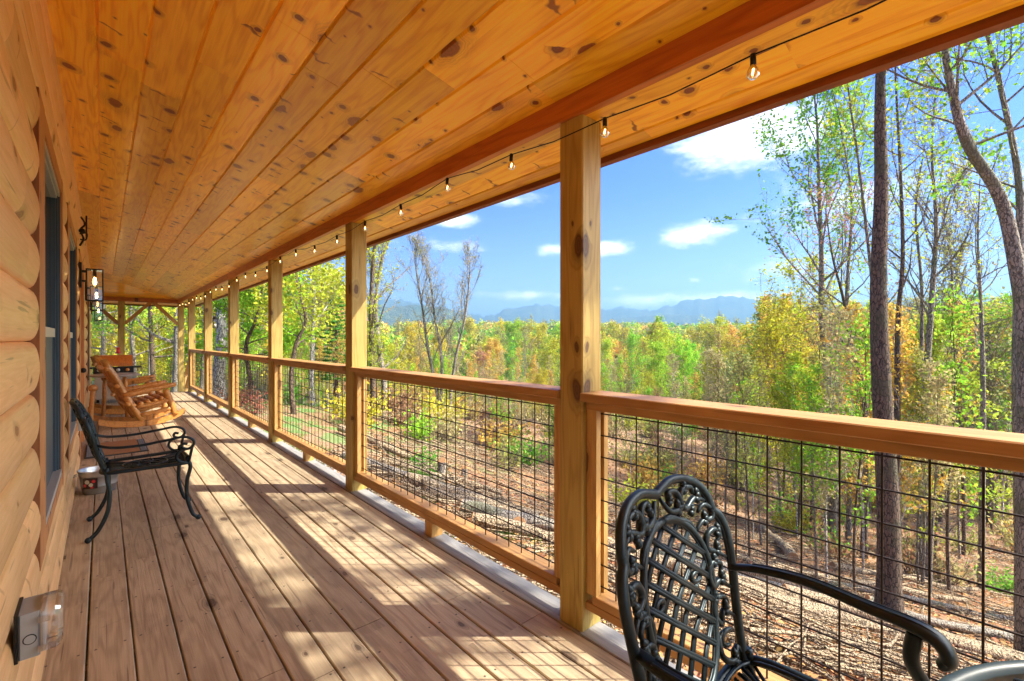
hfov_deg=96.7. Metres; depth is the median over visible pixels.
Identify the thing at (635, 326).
distant woodland
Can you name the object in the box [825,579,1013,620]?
fallen log
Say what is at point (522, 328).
woodland tree
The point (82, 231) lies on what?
wall hook
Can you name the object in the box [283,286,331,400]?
woodland tree
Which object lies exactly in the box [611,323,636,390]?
woodland tree
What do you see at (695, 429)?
young tree
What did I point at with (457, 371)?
young tree
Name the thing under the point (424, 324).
bare tree
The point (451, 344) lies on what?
woodland tree
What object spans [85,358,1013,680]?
ground
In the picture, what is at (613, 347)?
woodland tree
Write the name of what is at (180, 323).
braced post
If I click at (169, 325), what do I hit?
woodland tree
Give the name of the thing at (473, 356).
young tree
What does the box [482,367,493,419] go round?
woodland tree
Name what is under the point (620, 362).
young tree
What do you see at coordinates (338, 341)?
young tree
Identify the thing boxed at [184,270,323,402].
twisted tree
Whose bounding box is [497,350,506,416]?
young tree
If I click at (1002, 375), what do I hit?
young tree
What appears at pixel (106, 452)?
doormat
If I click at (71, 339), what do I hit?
window
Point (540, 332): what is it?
woodland tree
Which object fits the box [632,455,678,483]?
shrub
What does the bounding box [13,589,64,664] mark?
outdoor outlet
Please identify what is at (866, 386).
young tree
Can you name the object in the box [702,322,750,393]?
woodland tree
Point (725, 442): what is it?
shrub
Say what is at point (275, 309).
porch post
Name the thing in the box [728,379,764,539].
young tree
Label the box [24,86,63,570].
window
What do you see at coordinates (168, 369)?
woodland tree
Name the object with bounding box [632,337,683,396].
woodland tree
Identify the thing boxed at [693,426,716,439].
shrub
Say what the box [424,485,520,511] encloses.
fallen log
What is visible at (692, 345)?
woodland tree
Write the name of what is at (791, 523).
shrub
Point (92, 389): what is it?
log bollard
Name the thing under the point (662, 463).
shrub
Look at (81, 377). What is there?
door
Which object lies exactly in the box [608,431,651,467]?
shrub
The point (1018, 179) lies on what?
slim tree
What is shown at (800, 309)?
sapling
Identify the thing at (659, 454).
shrub
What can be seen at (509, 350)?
woodland tree
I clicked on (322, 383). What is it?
young tree
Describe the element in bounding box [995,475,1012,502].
shrub
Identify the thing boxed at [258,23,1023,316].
sky
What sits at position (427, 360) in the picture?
young tree
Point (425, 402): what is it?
shrub
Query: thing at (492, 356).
young tree
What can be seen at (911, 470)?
young tree
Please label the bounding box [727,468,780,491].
shrub
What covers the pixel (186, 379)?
stair handrail
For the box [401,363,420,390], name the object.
woodland tree
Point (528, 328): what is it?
woodland tree
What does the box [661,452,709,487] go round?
shrub
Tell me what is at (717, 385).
young tree
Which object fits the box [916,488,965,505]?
shrub
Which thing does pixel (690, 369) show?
woodland tree
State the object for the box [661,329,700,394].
woodland tree
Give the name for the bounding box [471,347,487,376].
woodland tree
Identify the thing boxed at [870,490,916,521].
shrub
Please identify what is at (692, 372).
young tree
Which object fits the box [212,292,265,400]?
woodland tree
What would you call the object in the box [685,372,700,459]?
young tree
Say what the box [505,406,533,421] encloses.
shrub
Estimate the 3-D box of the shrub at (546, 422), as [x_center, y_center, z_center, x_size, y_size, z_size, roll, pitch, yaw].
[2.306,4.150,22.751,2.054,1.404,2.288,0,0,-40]
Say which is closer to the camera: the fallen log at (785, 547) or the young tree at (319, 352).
the fallen log at (785, 547)
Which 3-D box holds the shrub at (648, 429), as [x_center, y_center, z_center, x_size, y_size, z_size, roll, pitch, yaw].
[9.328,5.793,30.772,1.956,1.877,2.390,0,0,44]
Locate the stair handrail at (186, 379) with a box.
[184,361,187,390]
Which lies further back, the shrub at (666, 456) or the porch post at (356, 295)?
the shrub at (666, 456)
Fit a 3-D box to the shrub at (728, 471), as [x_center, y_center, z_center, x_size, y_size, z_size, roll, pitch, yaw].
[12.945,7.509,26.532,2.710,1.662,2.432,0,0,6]
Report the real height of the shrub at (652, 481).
1.761 m
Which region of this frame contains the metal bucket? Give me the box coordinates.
[73,465,117,494]
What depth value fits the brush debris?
6.41 m
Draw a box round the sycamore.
[200,289,287,403]
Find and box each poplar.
[704,76,963,539]
[808,81,886,542]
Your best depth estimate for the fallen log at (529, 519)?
7.00 m
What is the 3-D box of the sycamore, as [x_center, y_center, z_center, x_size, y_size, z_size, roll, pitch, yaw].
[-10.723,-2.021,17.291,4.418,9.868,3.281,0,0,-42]
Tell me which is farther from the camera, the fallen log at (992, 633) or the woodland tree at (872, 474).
the woodland tree at (872, 474)
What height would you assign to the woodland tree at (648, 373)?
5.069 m
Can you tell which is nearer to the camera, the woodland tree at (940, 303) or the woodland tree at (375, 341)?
the woodland tree at (375, 341)
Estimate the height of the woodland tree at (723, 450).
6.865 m
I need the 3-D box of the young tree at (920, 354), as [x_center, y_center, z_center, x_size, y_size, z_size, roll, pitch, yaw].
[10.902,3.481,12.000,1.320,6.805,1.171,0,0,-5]
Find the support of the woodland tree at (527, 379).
on the ground at (329, 436)
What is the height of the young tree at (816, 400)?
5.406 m
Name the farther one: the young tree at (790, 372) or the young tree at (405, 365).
the young tree at (405, 365)
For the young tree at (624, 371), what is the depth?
31.86 m
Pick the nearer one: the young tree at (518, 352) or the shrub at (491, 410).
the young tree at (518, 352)
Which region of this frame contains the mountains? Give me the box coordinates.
[92,296,1009,337]
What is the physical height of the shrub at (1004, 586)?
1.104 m
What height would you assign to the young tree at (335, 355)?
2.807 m
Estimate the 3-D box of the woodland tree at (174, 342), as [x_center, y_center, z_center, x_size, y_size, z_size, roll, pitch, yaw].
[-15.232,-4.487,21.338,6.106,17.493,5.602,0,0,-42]
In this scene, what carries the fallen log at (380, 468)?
on the ground at (329, 436)
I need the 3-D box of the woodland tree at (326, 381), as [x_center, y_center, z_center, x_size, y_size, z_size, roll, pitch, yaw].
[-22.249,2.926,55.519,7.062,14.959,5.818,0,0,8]
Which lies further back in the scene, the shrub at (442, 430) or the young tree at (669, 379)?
the young tree at (669, 379)
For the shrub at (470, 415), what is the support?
on the ground at (329, 436)
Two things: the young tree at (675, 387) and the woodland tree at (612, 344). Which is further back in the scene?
the woodland tree at (612, 344)
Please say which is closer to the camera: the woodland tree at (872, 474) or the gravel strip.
the gravel strip
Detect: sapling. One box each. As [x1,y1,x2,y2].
[723,290,858,498]
[747,248,844,503]
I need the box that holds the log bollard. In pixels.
[88,385,97,419]
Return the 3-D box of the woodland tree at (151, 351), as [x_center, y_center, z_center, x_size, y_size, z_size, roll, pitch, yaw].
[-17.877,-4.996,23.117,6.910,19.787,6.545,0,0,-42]
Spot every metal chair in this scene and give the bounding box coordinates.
[69,398,200,543]
[615,474,958,680]
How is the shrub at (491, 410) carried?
on the ground at (329, 436)
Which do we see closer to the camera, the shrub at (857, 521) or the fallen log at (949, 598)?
the fallen log at (949, 598)
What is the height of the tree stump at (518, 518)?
0.444 m
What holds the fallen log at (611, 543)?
on the ground at (329, 436)
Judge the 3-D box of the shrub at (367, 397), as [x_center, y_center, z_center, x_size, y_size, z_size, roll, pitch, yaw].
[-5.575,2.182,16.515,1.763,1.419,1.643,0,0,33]
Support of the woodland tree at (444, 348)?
on the ground at (329, 436)
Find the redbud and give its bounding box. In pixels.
[765,171,927,559]
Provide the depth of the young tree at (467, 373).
28.87 m
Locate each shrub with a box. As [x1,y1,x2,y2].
[214,384,263,406]
[239,391,267,414]
[283,379,312,403]
[310,382,399,427]
[331,387,386,409]
[377,384,426,412]
[377,386,421,412]
[384,398,428,426]
[395,384,445,408]
[395,405,441,440]
[409,390,474,421]
[409,446,439,466]
[411,392,443,409]
[411,403,463,442]
[416,389,456,417]
[419,405,481,444]
[426,397,474,431]
[447,394,481,418]
[452,393,489,419]
[466,401,528,442]
[470,411,537,452]
[473,398,506,419]
[486,416,533,437]
[486,433,539,469]
[487,399,515,422]
[487,422,543,468]
[499,433,550,467]
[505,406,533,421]
[507,403,533,418]
[519,402,547,422]
[531,433,553,463]
[535,412,553,434]
[541,428,553,454]
[608,413,627,437]
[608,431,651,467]
[608,474,656,505]
[617,414,635,430]
[617,467,677,515]
[620,449,680,488]
[628,417,650,430]
[632,418,661,438]
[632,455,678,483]
[637,440,687,473]
[637,459,672,479]
[640,440,676,461]
[641,447,688,471]
[643,418,670,431]
[643,429,676,457]
[650,487,706,528]
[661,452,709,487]
[661,462,688,487]
[666,422,705,439]
[684,486,718,503]
[686,449,730,485]
[687,485,734,523]
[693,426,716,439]
[706,459,752,477]
[714,430,734,448]
[715,459,739,479]
[717,438,755,459]
[719,456,765,488]
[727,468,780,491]
[743,437,774,456]
[750,448,778,466]
[754,443,787,464]
[761,485,824,525]
[769,500,828,536]
[770,502,809,519]
[774,492,823,524]
[775,474,817,497]
[780,492,841,535]
[781,484,821,510]
[791,513,867,556]
[794,515,873,566]
[797,479,846,502]
[803,486,858,519]
[816,471,873,496]
[824,499,874,527]
[843,488,875,509]
[864,522,974,578]
[869,518,952,564]
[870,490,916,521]
[902,538,999,591]
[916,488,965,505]
[934,474,978,498]
[937,521,994,554]
[956,473,997,493]
[957,492,1012,520]
[961,488,1012,522]
[967,560,1013,595]
[973,513,1013,551]
[987,518,1013,549]
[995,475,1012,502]
[998,508,1012,528]
[1004,547,1013,574]
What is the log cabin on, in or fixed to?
on the ground at (329, 436)
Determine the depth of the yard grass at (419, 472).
12.67 m
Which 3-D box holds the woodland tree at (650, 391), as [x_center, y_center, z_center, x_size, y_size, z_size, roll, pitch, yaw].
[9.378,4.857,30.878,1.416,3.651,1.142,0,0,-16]
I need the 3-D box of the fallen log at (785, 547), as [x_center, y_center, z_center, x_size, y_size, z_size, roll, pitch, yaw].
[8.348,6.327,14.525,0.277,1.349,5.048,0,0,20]
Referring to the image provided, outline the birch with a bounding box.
[289,257,344,405]
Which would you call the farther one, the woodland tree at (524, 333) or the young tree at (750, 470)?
the woodland tree at (524, 333)
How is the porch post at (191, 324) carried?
on the deck
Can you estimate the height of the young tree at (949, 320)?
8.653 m
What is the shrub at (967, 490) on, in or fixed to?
on the ground at (329, 436)
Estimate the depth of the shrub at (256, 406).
12.90 m
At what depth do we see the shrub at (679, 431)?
33.25 m
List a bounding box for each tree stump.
[437,458,445,473]
[461,465,467,476]
[511,516,525,535]
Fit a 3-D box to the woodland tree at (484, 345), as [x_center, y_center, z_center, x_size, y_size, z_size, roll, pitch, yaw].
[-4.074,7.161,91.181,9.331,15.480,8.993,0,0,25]
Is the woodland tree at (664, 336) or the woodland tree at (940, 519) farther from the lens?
the woodland tree at (664, 336)
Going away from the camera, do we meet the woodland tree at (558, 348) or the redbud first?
the redbud
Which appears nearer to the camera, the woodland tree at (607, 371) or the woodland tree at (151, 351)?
the woodland tree at (151, 351)
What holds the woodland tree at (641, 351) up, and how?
on the ground at (329, 436)
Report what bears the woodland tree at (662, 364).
on the ground at (329, 436)
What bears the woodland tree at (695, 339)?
on the ground at (329, 436)
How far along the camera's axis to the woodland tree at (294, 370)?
52.74 m
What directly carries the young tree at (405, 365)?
on the ground at (329, 436)
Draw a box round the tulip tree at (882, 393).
[870,70,904,612]
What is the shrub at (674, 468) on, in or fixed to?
on the ground at (329, 436)
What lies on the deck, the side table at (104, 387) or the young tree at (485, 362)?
the side table at (104, 387)
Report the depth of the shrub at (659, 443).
24.93 m
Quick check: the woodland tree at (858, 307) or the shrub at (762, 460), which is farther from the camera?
the woodland tree at (858, 307)
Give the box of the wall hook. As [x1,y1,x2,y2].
[79,216,87,245]
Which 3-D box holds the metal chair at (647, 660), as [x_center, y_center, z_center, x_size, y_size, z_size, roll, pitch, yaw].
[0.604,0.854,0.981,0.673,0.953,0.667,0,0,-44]
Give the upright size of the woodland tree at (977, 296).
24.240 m
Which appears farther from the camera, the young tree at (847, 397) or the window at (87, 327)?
the young tree at (847, 397)
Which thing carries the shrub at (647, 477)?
on the ground at (329, 436)
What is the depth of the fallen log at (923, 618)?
8.85 m
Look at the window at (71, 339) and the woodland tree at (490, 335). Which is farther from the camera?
the woodland tree at (490, 335)
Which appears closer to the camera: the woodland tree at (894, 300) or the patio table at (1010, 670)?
the patio table at (1010, 670)
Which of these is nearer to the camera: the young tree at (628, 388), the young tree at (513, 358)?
the young tree at (628, 388)
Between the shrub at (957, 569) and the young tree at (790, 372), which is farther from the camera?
the young tree at (790, 372)
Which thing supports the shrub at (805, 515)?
on the ground at (329, 436)
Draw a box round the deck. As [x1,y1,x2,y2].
[41,391,700,680]
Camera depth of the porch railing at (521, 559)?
2.79 m
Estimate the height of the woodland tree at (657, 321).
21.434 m
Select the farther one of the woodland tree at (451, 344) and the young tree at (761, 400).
the woodland tree at (451, 344)
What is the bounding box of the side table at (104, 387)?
[89,372,139,416]
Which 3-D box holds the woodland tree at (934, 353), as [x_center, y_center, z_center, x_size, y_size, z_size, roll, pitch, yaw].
[16.556,3.683,17.443,4.917,10.258,5.877,0,0,-21]
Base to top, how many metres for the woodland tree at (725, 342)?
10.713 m
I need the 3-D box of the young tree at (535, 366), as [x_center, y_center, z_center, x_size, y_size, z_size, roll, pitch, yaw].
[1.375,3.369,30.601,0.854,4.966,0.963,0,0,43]
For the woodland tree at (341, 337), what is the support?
on the ground at (329, 436)
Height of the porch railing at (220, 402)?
1.090 m
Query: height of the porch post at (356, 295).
2.350 m
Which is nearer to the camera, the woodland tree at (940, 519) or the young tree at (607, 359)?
the woodland tree at (940, 519)
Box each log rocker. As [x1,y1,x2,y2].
[88,354,157,413]
[93,357,184,426]
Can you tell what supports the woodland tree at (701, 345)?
on the ground at (329, 436)
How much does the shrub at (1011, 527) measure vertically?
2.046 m
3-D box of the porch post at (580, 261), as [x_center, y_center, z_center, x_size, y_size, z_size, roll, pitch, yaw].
[0.324,0.150,2.161,0.140,2.350,0.140,0,0,-42]
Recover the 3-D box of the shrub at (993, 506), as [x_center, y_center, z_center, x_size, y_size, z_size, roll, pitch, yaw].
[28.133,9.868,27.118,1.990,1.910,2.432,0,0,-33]
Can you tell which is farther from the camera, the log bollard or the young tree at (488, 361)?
the young tree at (488, 361)
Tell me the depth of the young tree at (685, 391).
28.77 m
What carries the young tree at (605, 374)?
on the ground at (329, 436)
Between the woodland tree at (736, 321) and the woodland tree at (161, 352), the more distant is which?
the woodland tree at (736, 321)
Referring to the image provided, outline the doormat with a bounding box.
[84,439,148,458]
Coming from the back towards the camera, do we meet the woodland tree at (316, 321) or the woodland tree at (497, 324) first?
the woodland tree at (497, 324)
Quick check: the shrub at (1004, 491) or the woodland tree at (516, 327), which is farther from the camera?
the woodland tree at (516, 327)
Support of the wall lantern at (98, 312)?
attached to the log cabin
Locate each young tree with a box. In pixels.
[299,344,308,397]
[299,368,306,397]
[314,337,325,389]
[314,381,319,404]
[319,371,325,399]
[324,373,331,404]
[329,342,338,399]
[335,337,345,394]
[399,353,407,390]
[413,357,421,392]
[420,352,428,394]
[421,349,430,404]
[442,351,448,403]
[455,357,460,403]
[464,358,473,400]
[465,359,473,413]
[468,354,477,397]
[472,362,480,400]
[482,359,487,401]
[483,351,495,400]
[488,349,497,403]
[493,373,500,410]
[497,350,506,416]
[504,350,520,409]
[507,353,517,417]
[511,345,522,417]
[522,377,527,422]
[526,355,537,423]
[546,355,556,382]
[548,349,559,409]
[548,370,553,410]
[553,360,559,385]
[601,362,610,390]
[603,357,612,428]
[604,363,610,390]
[611,365,618,390]
[611,381,618,426]
[615,351,631,430]
[615,353,625,422]
[617,375,639,474]
[618,357,625,391]
[635,372,647,447]
[659,351,691,486]
[661,357,674,428]
[665,366,679,460]
[680,376,691,454]
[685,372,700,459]
[688,357,701,399]
[689,392,702,462]
[692,348,723,480]
[699,346,735,521]
[727,378,770,538]
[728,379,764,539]
[729,347,765,557]
[737,344,758,468]
[737,364,776,544]
[770,363,806,534]
[787,361,841,578]
[790,289,837,530]
[794,301,869,579]
[807,321,852,533]
[815,301,875,567]
[820,361,846,494]
[824,307,892,593]
[826,300,842,322]
[829,313,875,522]
[863,298,938,525]
[900,357,965,592]
[901,282,995,593]
[901,346,955,586]
[901,353,944,583]
[936,299,988,559]
[939,333,968,528]
[965,304,993,485]
[974,329,1006,508]
[983,288,1012,535]
[983,294,1008,499]
[988,372,1013,545]
[991,305,1012,481]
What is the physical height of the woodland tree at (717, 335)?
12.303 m
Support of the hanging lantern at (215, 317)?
hanging from the log cabin
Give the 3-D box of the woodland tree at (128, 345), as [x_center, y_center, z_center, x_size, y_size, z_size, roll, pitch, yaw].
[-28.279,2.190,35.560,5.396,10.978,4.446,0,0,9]
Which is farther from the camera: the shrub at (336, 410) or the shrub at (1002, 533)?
the shrub at (1002, 533)
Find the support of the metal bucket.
on the deck
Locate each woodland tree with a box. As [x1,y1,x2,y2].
[90,304,184,388]
[91,304,129,383]
[91,305,167,384]
[91,306,212,391]
[91,311,113,381]
[92,306,198,385]
[92,313,170,354]
[97,308,168,375]
[113,306,172,384]
[125,289,264,395]
[125,305,215,391]
[129,307,200,391]
[135,306,187,374]
[140,309,198,392]
[155,284,299,385]
[155,308,213,385]
[167,305,263,375]
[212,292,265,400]
[239,314,267,389]
[239,317,267,401]
[239,332,267,394]
[253,289,283,401]
[263,294,316,393]
[264,317,315,393]
[266,270,345,404]
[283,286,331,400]
[286,268,344,398]
[289,295,332,402]
[294,280,342,404]
[296,267,337,377]
[304,346,341,395]
[321,280,345,396]
[330,314,345,399]
[341,317,398,410]
[367,304,388,357]
[367,348,378,394]
[375,339,416,391]
[386,314,404,369]
[392,319,432,391]
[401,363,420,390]
[412,336,429,389]
[415,341,430,391]
[419,330,458,398]
[423,354,447,397]
[428,343,448,372]
[444,320,464,391]
[445,321,473,375]
[445,323,460,374]
[459,315,484,374]
[468,334,505,401]
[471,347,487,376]
[472,338,508,379]
[472,338,509,400]
[476,328,485,350]
[477,350,493,405]
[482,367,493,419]
[488,317,508,373]
[488,328,503,376]
[493,326,509,376]
[499,343,541,403]
[501,318,531,399]
[509,316,524,345]
[509,376,536,413]
[514,324,535,371]
[517,319,547,378]
[517,325,535,379]
[518,314,534,373]
[530,331,559,381]
[530,334,559,385]
[532,369,549,424]
[534,344,559,381]
[538,380,559,439]
[546,364,558,384]
[549,322,559,338]
[555,325,559,379]
[601,320,620,383]
[601,331,618,382]
[601,336,617,386]
[601,337,620,390]
[602,359,613,390]
[610,355,634,392]
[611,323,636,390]
[611,338,630,384]
[614,328,652,392]
[615,348,644,390]
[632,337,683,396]
[632,338,656,394]
[634,322,674,383]
[634,324,706,399]
[636,370,657,419]
[644,313,674,377]
[644,385,655,434]
[646,386,670,462]
[653,361,677,424]
[660,338,701,428]
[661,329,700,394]
[678,338,704,398]
[684,323,710,366]
[694,335,715,381]
[696,346,743,455]
[697,322,734,395]
[698,314,739,375]
[699,353,743,518]
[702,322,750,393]
[703,335,738,430]
[704,346,772,511]
[705,324,732,401]
[724,314,743,364]
[726,287,832,496]
[728,361,758,446]
[734,347,779,443]
[735,293,808,392]
[742,310,809,522]
[748,286,785,471]
[752,347,842,536]
[773,345,848,476]
[779,321,856,466]
[808,320,846,444]
[811,290,840,360]
[818,343,902,482]
[829,312,959,509]
[834,297,904,411]
[840,295,903,361]
[845,335,903,513]
[846,302,1012,559]
[858,302,907,351]
[888,292,916,330]
[891,156,1012,523]
[901,295,925,337]
[901,322,938,499]
[908,290,940,325]
[917,208,1011,554]
[926,284,974,349]
[949,339,1012,531]
[959,290,990,303]
[960,305,1012,488]
[962,305,1010,504]
[975,366,1011,520]
[983,294,1010,347]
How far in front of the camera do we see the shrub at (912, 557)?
13.54 m
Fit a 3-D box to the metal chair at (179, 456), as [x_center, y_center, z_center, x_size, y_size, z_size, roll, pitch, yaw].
[-2.736,0.861,3.325,0.712,0.925,0.529,0,0,-42]
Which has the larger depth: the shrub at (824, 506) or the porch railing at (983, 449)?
the shrub at (824, 506)
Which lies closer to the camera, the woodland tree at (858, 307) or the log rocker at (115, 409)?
the log rocker at (115, 409)
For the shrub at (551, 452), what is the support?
on the ground at (329, 436)
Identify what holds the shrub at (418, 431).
on the ground at (329, 436)
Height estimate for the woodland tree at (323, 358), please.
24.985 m
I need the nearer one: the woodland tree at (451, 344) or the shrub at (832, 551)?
the shrub at (832, 551)
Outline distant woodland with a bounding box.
[91,318,808,376]
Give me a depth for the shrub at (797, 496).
23.50 m
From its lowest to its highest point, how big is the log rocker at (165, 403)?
1.058 m
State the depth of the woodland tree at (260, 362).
28.40 m
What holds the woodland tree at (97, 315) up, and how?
on the ground at (329, 436)
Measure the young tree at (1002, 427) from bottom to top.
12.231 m
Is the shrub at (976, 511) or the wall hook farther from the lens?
the shrub at (976, 511)
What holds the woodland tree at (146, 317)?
on the ground at (329, 436)
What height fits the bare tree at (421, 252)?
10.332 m
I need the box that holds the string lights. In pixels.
[179,0,886,305]
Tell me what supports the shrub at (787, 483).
on the ground at (329, 436)
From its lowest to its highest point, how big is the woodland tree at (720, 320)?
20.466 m
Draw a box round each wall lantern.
[79,262,103,301]
[85,282,102,310]
[91,302,102,320]
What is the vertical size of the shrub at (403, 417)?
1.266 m
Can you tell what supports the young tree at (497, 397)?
on the ground at (329, 436)
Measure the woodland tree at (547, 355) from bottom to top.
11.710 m
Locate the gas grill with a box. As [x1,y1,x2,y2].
[90,355,141,402]
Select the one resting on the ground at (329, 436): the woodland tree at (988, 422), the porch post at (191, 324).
the woodland tree at (988, 422)
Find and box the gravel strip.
[284,441,696,671]
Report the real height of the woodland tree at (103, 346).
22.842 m
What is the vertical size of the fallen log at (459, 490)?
0.682 m
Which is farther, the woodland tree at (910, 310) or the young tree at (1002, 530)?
the woodland tree at (910, 310)
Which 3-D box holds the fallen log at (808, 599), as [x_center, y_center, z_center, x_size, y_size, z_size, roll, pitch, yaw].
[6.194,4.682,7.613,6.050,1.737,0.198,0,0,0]
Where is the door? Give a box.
[77,249,86,462]
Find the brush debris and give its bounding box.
[305,406,1023,680]
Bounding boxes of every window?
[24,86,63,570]
[64,202,77,462]
[85,281,89,392]
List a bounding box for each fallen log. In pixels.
[337,424,433,466]
[340,451,447,484]
[378,457,502,494]
[404,472,540,514]
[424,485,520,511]
[459,499,553,531]
[471,512,639,562]
[608,537,836,609]
[650,548,781,585]
[671,562,904,640]
[683,549,976,633]
[715,571,1023,654]
[737,553,967,602]
[758,524,798,561]
[781,584,1023,660]
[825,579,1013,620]
[830,562,979,591]
[864,595,1013,640]
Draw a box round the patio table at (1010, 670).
[938,660,1023,680]
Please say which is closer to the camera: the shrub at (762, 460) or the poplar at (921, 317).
the poplar at (921, 317)
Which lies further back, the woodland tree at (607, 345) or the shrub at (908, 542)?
the woodland tree at (607, 345)
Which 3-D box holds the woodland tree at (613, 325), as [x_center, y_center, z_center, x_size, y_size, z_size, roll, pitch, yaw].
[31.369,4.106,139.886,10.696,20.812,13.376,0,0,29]
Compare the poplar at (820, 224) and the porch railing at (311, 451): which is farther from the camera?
the poplar at (820, 224)
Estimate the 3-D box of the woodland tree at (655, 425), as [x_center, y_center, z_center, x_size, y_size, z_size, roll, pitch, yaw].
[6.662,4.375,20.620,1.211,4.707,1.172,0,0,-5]
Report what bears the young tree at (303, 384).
on the ground at (329, 436)
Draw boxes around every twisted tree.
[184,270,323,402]
[244,262,344,414]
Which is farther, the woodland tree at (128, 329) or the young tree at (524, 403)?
the woodland tree at (128, 329)
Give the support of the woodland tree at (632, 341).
on the ground at (329, 436)
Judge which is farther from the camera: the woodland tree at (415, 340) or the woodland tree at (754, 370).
the woodland tree at (415, 340)
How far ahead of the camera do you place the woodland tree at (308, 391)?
75.87 m
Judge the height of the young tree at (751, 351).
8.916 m
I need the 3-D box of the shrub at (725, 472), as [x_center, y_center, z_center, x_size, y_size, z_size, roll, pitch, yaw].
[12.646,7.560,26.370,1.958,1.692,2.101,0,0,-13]
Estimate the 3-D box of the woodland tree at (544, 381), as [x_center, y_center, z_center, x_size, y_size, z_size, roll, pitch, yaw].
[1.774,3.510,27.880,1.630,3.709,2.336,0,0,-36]
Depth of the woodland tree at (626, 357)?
51.94 m
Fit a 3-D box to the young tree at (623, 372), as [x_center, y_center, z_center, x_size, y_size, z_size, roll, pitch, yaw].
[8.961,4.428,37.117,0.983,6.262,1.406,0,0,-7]
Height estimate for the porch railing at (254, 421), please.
1.090 m
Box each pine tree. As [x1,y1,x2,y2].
[305,295,345,403]
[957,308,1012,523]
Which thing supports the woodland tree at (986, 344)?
on the ground at (329, 436)
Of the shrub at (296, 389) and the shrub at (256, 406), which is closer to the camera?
the shrub at (256, 406)
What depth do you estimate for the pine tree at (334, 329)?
18.91 m
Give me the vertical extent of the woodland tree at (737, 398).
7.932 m
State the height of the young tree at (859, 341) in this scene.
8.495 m
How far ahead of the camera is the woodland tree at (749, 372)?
21.36 m
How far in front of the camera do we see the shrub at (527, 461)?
16.42 m
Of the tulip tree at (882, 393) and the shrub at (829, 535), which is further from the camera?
the shrub at (829, 535)
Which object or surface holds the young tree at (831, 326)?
on the ground at (329, 436)
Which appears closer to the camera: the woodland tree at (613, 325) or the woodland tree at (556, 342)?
the woodland tree at (556, 342)
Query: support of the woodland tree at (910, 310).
on the ground at (329, 436)
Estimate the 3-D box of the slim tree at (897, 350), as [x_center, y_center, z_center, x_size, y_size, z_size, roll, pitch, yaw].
[10.230,-1.253,12.034,3.034,16.196,3.209,0,0,-42]
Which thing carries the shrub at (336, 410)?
on the ground at (329, 436)
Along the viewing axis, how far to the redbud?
14.95 m
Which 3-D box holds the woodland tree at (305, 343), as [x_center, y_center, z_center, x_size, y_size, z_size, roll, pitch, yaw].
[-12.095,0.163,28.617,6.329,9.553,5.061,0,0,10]
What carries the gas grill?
on the deck
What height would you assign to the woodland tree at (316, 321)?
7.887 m
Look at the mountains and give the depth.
2480.43 m
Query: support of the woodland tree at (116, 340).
on the ground at (329, 436)
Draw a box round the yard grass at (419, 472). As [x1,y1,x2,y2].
[238,401,553,554]
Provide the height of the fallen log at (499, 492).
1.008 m
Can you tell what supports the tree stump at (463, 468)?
on the ground at (329, 436)
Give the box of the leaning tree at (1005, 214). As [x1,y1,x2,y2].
[838,24,1023,651]
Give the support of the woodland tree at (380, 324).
on the ground at (329, 436)
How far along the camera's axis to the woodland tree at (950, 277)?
18.37 m
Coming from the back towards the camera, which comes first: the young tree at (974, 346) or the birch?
the young tree at (974, 346)
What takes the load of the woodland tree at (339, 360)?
on the ground at (329, 436)
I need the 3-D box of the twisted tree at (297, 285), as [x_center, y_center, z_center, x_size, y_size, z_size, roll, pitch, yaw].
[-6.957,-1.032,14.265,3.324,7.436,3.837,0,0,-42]
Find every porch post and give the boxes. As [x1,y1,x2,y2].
[188,299,194,391]
[204,291,212,401]
[228,279,238,416]
[268,260,282,442]
[345,222,366,491]
[560,114,600,631]
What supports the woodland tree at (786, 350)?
on the ground at (329, 436)
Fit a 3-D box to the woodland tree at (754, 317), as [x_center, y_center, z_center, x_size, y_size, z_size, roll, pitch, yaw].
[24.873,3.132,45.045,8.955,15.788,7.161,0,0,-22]
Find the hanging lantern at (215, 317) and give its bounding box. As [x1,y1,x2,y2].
[200,312,218,327]
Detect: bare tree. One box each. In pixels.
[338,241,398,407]
[367,242,418,409]
[394,231,456,401]
[414,233,464,410]
[439,237,486,410]
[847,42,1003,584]
[864,130,1023,589]
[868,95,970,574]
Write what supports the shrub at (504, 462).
on the ground at (329, 436)
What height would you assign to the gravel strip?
0.550 m
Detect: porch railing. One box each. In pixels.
[188,349,203,395]
[204,351,227,408]
[229,353,267,430]
[270,358,345,474]
[350,366,559,593]
[580,390,1023,680]
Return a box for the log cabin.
[0,0,1023,680]
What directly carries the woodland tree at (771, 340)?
on the ground at (329, 436)
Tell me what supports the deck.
on the ground at (329, 436)
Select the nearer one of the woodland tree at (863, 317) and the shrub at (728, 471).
the shrub at (728, 471)
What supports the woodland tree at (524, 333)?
on the ground at (329, 436)
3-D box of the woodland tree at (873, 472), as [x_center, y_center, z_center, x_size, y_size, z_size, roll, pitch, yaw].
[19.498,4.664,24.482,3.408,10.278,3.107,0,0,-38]
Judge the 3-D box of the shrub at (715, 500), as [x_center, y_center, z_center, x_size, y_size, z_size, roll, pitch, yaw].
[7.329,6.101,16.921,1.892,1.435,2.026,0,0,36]
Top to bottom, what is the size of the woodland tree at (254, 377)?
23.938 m
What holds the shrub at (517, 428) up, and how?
on the ground at (329, 436)
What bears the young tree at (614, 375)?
on the ground at (329, 436)
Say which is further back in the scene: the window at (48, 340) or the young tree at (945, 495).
the young tree at (945, 495)
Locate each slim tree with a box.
[783,52,957,299]
[832,54,987,583]
[853,24,1023,615]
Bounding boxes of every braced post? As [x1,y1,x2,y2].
[92,301,151,354]
[152,303,183,391]
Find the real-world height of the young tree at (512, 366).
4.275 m
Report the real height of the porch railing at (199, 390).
1.090 m

